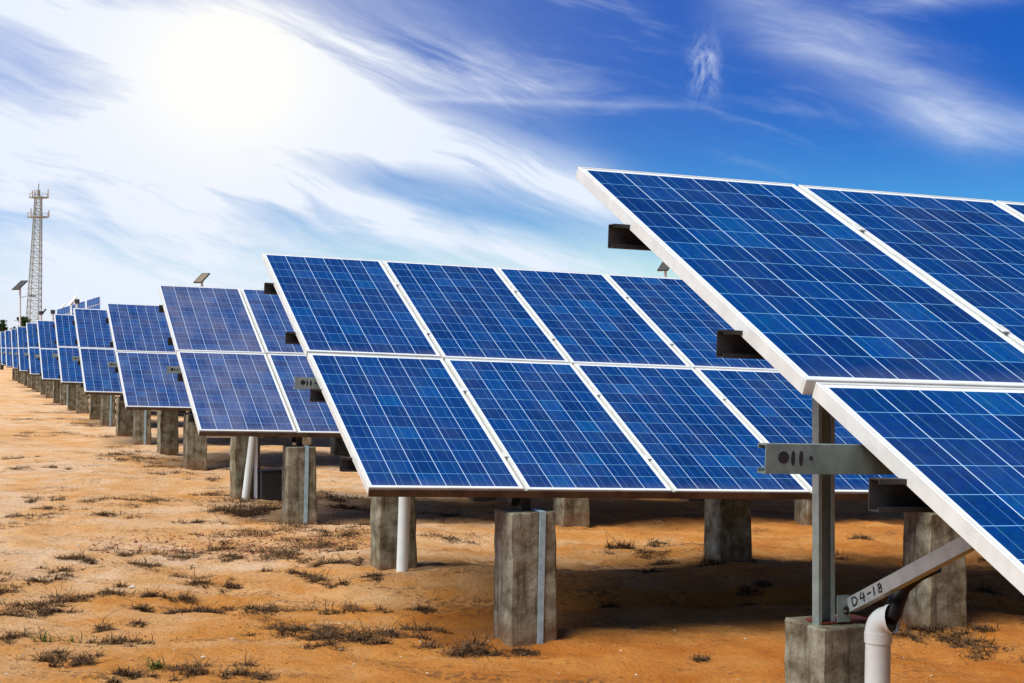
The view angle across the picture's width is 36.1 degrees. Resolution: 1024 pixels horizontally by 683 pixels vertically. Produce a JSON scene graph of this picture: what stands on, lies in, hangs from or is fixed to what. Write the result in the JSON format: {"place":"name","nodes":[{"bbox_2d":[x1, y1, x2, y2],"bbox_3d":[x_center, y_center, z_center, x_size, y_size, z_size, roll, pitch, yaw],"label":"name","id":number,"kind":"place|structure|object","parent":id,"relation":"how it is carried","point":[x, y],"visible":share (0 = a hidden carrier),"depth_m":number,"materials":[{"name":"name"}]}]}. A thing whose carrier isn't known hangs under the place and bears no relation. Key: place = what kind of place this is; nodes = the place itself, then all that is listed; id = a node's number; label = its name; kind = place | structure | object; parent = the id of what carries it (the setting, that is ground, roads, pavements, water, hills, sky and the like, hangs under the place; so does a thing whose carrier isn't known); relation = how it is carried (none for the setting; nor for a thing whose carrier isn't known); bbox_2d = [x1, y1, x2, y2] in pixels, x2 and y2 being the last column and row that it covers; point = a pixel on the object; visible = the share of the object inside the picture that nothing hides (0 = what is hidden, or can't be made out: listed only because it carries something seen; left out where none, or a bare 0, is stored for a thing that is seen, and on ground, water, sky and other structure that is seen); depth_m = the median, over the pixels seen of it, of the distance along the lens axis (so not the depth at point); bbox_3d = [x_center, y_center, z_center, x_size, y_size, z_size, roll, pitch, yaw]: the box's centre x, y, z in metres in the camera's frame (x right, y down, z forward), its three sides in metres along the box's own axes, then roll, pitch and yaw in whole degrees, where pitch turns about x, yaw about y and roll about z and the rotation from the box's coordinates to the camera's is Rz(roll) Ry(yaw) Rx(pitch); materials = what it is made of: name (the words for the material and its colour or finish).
{"place":"outdoors","nodes":[
{"label":"outdoors","id":0,"kind":"place"},
{"bbox_2d":[0,366,1023,682],"bbox_3d":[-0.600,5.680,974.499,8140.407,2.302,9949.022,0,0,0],"label":"ground","id":1,"kind":"structure","parent":0,"point":[670,598],"depth_m":11.93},
{"bbox_2d":[0,319,8,369],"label":"bushy tree","id":2,"kind":"object","parent":1,"relation":"on","point":[3,327],"visible":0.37,"depth_m":124.85,"materials":[{"name":"green plant"}]},
{"bbox_2d":[0,341,17,380],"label":"solar table","id":3,"kind":"object","parent":1,"relation":"on","point":[15,375],"visible":0.02,"depth_m":83.30,"materials":[{"name":"metal"}]},
{"bbox_2d":[0,332,23,383],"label":"solar table","id":4,"kind":"object","parent":1,"relation":"on","point":[3,362],"visible":0.08,"depth_m":77.35,"materials":[{"name":"glass"}]},
{"bbox_2d":[2,330,31,387],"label":"solar table","id":5,"kind":"object","parent":1,"relation":"on","point":[27,376],"visible":0.16,"depth_m":70.87,"materials":[{"name":"glass"}]},
{"bbox_2d":[10,316,30,329],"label":"bushy tree","id":6,"kind":"object","parent":1,"relation":"on","point":[23,318],"visible":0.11,"depth_m":119.73,"materials":[{"name":"green plant"}]},
{"bbox_2d":[12,280,35,326],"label":"solar lamp","id":7,"kind":"object","parent":1,"relation":"on","point":[20,284],"visible":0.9,"depth_m":94.96,"materials":[{"name":"white metal"}]},
{"bbox_2d":[8,329,40,391],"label":"solar table","id":8,"kind":"object","parent":1,"relation":"on","point":[36,381],"visible":0.1,"depth_m":64.54,"materials":[{"name":"glass"}]},
{"bbox_2d":[21,319,27,326],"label":"bushy tree","id":9,"kind":"object","parent":1,"relation":"on","point":[24,321],"visible":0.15,"depth_m":117.90,"materials":[{"name":"green plant"}]},
{"bbox_2d":[14,326,52,397],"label":"solar table","id":10,"kind":"object","parent":1,"relation":"on","point":[46,388],"visible":0.09,"depth_m":57.26,"materials":[{"name":"glass"}]},
{"bbox_2d":[26,184,49,322],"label":"lattice tower","id":11,"kind":"structure","parent":1,"relation":"on","point":[35,210],"depth_m":239.65,"materials":[{"name":"silver metal"}]},
{"bbox_2d":[39,309,46,319],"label":"floodlight post","id":12,"kind":"object","parent":1,"relation":"on","point":[41,313],"visible":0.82,"depth_m":69.96,"materials":[{"name":"white metal"}]},
{"bbox_2d":[24,323,67,404],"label":"solar table","id":13,"kind":"object","parent":1,"relation":"on","point":[59,393],"visible":0.1,"depth_m":49.71,"materials":[{"name":"glass"}]},
{"bbox_2d":[51,310,54,320],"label":"floodlight post","id":14,"kind":"object","parent":1,"relation":"on","point":[52,314],"visible":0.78,"depth_m":63.95,"materials":[{"name":"white metal"}]},
{"bbox_2d":[29,624,92,642],"bbox_3d":[-2.711,1.739,9.297,0.420,0.103,0.290,0,0,40],"label":"dry grass clump","id":15,"kind":"object","parent":1,"relation":"on","point":[44,640],"visible":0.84,"depth_m":9.26,"materials":[{"name":"brown plant"}]},
{"bbox_2d":[68,295,76,312],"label":"slanted array","id":16,"kind":"object","parent":1,"relation":"on","point":[71,302],"visible":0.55,"depth_m":99.84,"materials":[{"name":"white metal"}]},
{"bbox_2d":[74,299,79,307],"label":"floodlight post","id":17,"kind":"object","parent":1,"relation":"on","point":[76,301],"visible":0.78,"depth_m":57.95,"materials":[{"name":"white metal"}]},
{"bbox_2d":[56,296,100,314],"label":"slanted array","id":18,"kind":"object","parent":1,"relation":"on","point":[94,303],"visible":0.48,"depth_m":89.71,"materials":[{"name":"glass"}]},
{"bbox_2d":[52,314,115,425],"bbox_3d":[-7.107,0.862,38.942,8.306,3.099,3.652,0,0,-20],"label":"solar table","id":19,"kind":"object","parent":1,"relation":"on","point":[102,408],"visible":0.08,"depth_m":37.31,"materials":[{"name":"glass"}]},
{"bbox_2d":[34,320,185,413],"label":"solar table","id":20,"kind":"object","parent":1,"relation":"on","point":[77,399],"visible":0.12,"depth_m":43.35,"materials":[{"name":"glass"}]},
{"bbox_2d":[131,653,174,670],"bbox_3d":[-1.939,1.737,8.483,0.215,0.072,0.256,0,0,0],"label":"dry grass clump","id":21,"kind":"object","parent":1,"relation":"on","point":[157,665],"visible":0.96,"depth_m":8.47,"materials":[{"name":"green plant"}]},
{"bbox_2d":[72,308,310,444],"bbox_3d":[-4.674,0.848,31.968,8.305,3.073,3.650,0,0,-20],"label":"solar table","id":22,"kind":"object","parent":1,"relation":"on","point":[95,349],"visible":0.18,"depth_m":30.44,"materials":[{"name":"glass"}]},
{"bbox_2d":[193,273,209,286],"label":"solar lamp","id":23,"kind":"object","parent":1,"relation":"on","point":[202,277],"visible":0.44,"depth_m":74.96,"materials":[{"name":"white metal"}]},
{"bbox_2d":[106,303,349,470],"bbox_3d":[-2.607,0.855,26.597,8.299,3.037,3.617,0,0,-20],"label":"solar table","id":24,"kind":"object","parent":1,"relation":"on","point":[145,354],"visible":0.13,"depth_m":25.21,"materials":[{"name":"glass"}]},
{"bbox_2d":[188,493,281,517],"bbox_3d":[-2.918,1.759,17.455,1.094,0.314,1.687,0,0,16],"label":"dry grass clump","id":25,"kind":"object","parent":1,"relation":"on","point":[242,511],"visible":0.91,"depth_m":17.10,"materials":[{"name":"brown plant"}]},
{"bbox_2d":[242,437,255,499],"bbox_3d":[-3.158,1.501,18.884,0.204,0.881,0.093,0,0,-27],"label":"cable pipe","id":26,"kind":"object","parent":1,"relation":"on","point":[249,468],"visible":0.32,"depth_m":18.85,"materials":[{"name":"plastic"}]},
{"bbox_2d":[254,437,257,498],"bbox_3d":[-3.084,1.489,18.907,0.044,0.910,0.044,0,0,0],"label":"marker stake","id":27,"kind":"object","parent":1,"relation":"on","point":[256,473],"visible":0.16,"depth_m":18.89,"materials":[{"name":"white metal"}]},
{"bbox_2d":[258,468,281,500],"bbox_3d":[-2.908,1.727,18.953,0.310,0.368,0.247,0,0,-20],"label":"equipment box","id":28,"kind":"object","parent":1,"relation":"on","point":[270,483],"visible":0.75,"depth_m":18.85,"materials":[{"name":"grey metal"}]},
{"bbox_2d":[293,617,394,644],"bbox_3d":[-1.007,1.759,9.563,0.689,0.152,0.592,0,0,0],"label":"dry grass clump","id":29,"kind":"object","parent":1,"relation":"on","point":[366,637],"visible":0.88,"depth_m":9.52,"materials":[{"name":"brown plant"}]},
{"bbox_2d":[396,497,410,571],"bbox_3d":[-0.861,1.514,12.456,0.094,0.736,0.148,0,0,22],"label":"cable pipe","id":30,"kind":"object","parent":1,"relation":"on","point":[403,533],"visible":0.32,"depth_m":12.42,"materials":[{"name":"plastic"}]},
{"bbox_2d":[401,617,509,658],"bbox_3d":[-0.383,1.811,9.631,0.714,0.177,0.945,0,0,-32],"label":"dry grass clump","id":31,"kind":"object","parent":1,"relation":"on","point":[462,650],"visible":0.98,"depth_m":9.43,"materials":[{"name":"brown plant"}]},
{"bbox_2d":[158,285,811,527],"bbox_3d":[0.518,0.825,18.992,9.312,3.040,3.648,0,0,-20],"label":"solar table","id":32,"kind":"object","parent":1,"relation":"on","point":[242,364],"visible":0.26,"depth_m":17.22,"materials":[{"name":"glass"}]},
{"bbox_2d":[4,478,968,679],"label":"pale pebbles","id":33,"kind":"object","parent":1,"relation":"on","point":[131,586],"visible":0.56,"depth_m":10.34,"materials":[{"name":"stone"}]},
{"bbox_2d":[0,402,1023,682],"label":"dead grass","id":34,"kind":"structure","parent":1,"relation":"on","point":[44,608],"depth_m":11.34,"materials":[{"name":"brown plant"}]},
{"bbox_2d":[262,253,966,646],"bbox_3d":[2.799,0.803,12.609,9.310,3.046,3.648,0,0,-20],"label":"solar table","id":35,"kind":"object","parent":1,"relation":"on","point":[520,387],"visible":0.56,"depth_m":11.17,"materials":[{"name":"glass"}]},
{"bbox_2d":[597,529,645,548],"bbox_3d":[1.064,1.890,15.102,0.495,0.246,0.546,0,0,0],"label":"dry grass clump","id":36,"kind":"object","parent":1,"relation":"on","point":[618,545],"visible":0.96,"depth_m":15.02,"materials":[{"name":"brown plant"}]},
{"bbox_2d":[657,262,668,276],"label":"solar lamp","id":37,"kind":"object","parent":1,"relation":"on","point":[663,266],"visible":0.24,"depth_m":69.96,"materials":[{"name":"white metal"}]},
{"bbox_2d":[683,543,764,566],"bbox_3d":[1.702,1.851,13.682,0.757,0.204,0.951,0,0,37],"label":"dry grass clump","id":38,"kind":"object","parent":1,"relation":"on","point":[712,562],"visible":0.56,"depth_m":13.38,"materials":[{"name":"brown plant"}]},
{"bbox_2d":[576,167,1023,682],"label":"solar table","id":39,"kind":"object","parent":1,"relation":"on","point":[886,329],"visible":1,"depth_m":5.43,"materials":[{"name":"glass"}]},
{"bbox_2d":[864,568,941,682],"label":"elbow pipe","id":40,"kind":"object","parent":1,"relation":"on","point":[882,624],"visible":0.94,"depth_m":6.05,"materials":[{"name":"plastic"}]},
{"bbox_2d":[900,618,998,645],"bbox_3d":[2.964,1.922,10.666,0.736,0.197,0.689,0,0,38],"label":"dry grass clump","id":41,"kind":"object","parent":1,"relation":"on","point":[932,630],"visible":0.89,"depth_m":10.68,"materials":[{"name":"brown plant"}]},
{"bbox_2d":[0,0,1023,330],"label":"sky","id":42,"kind":"structure","parent":0,"point":[171,142],"materials":[{"name":"blue"}]}
]}

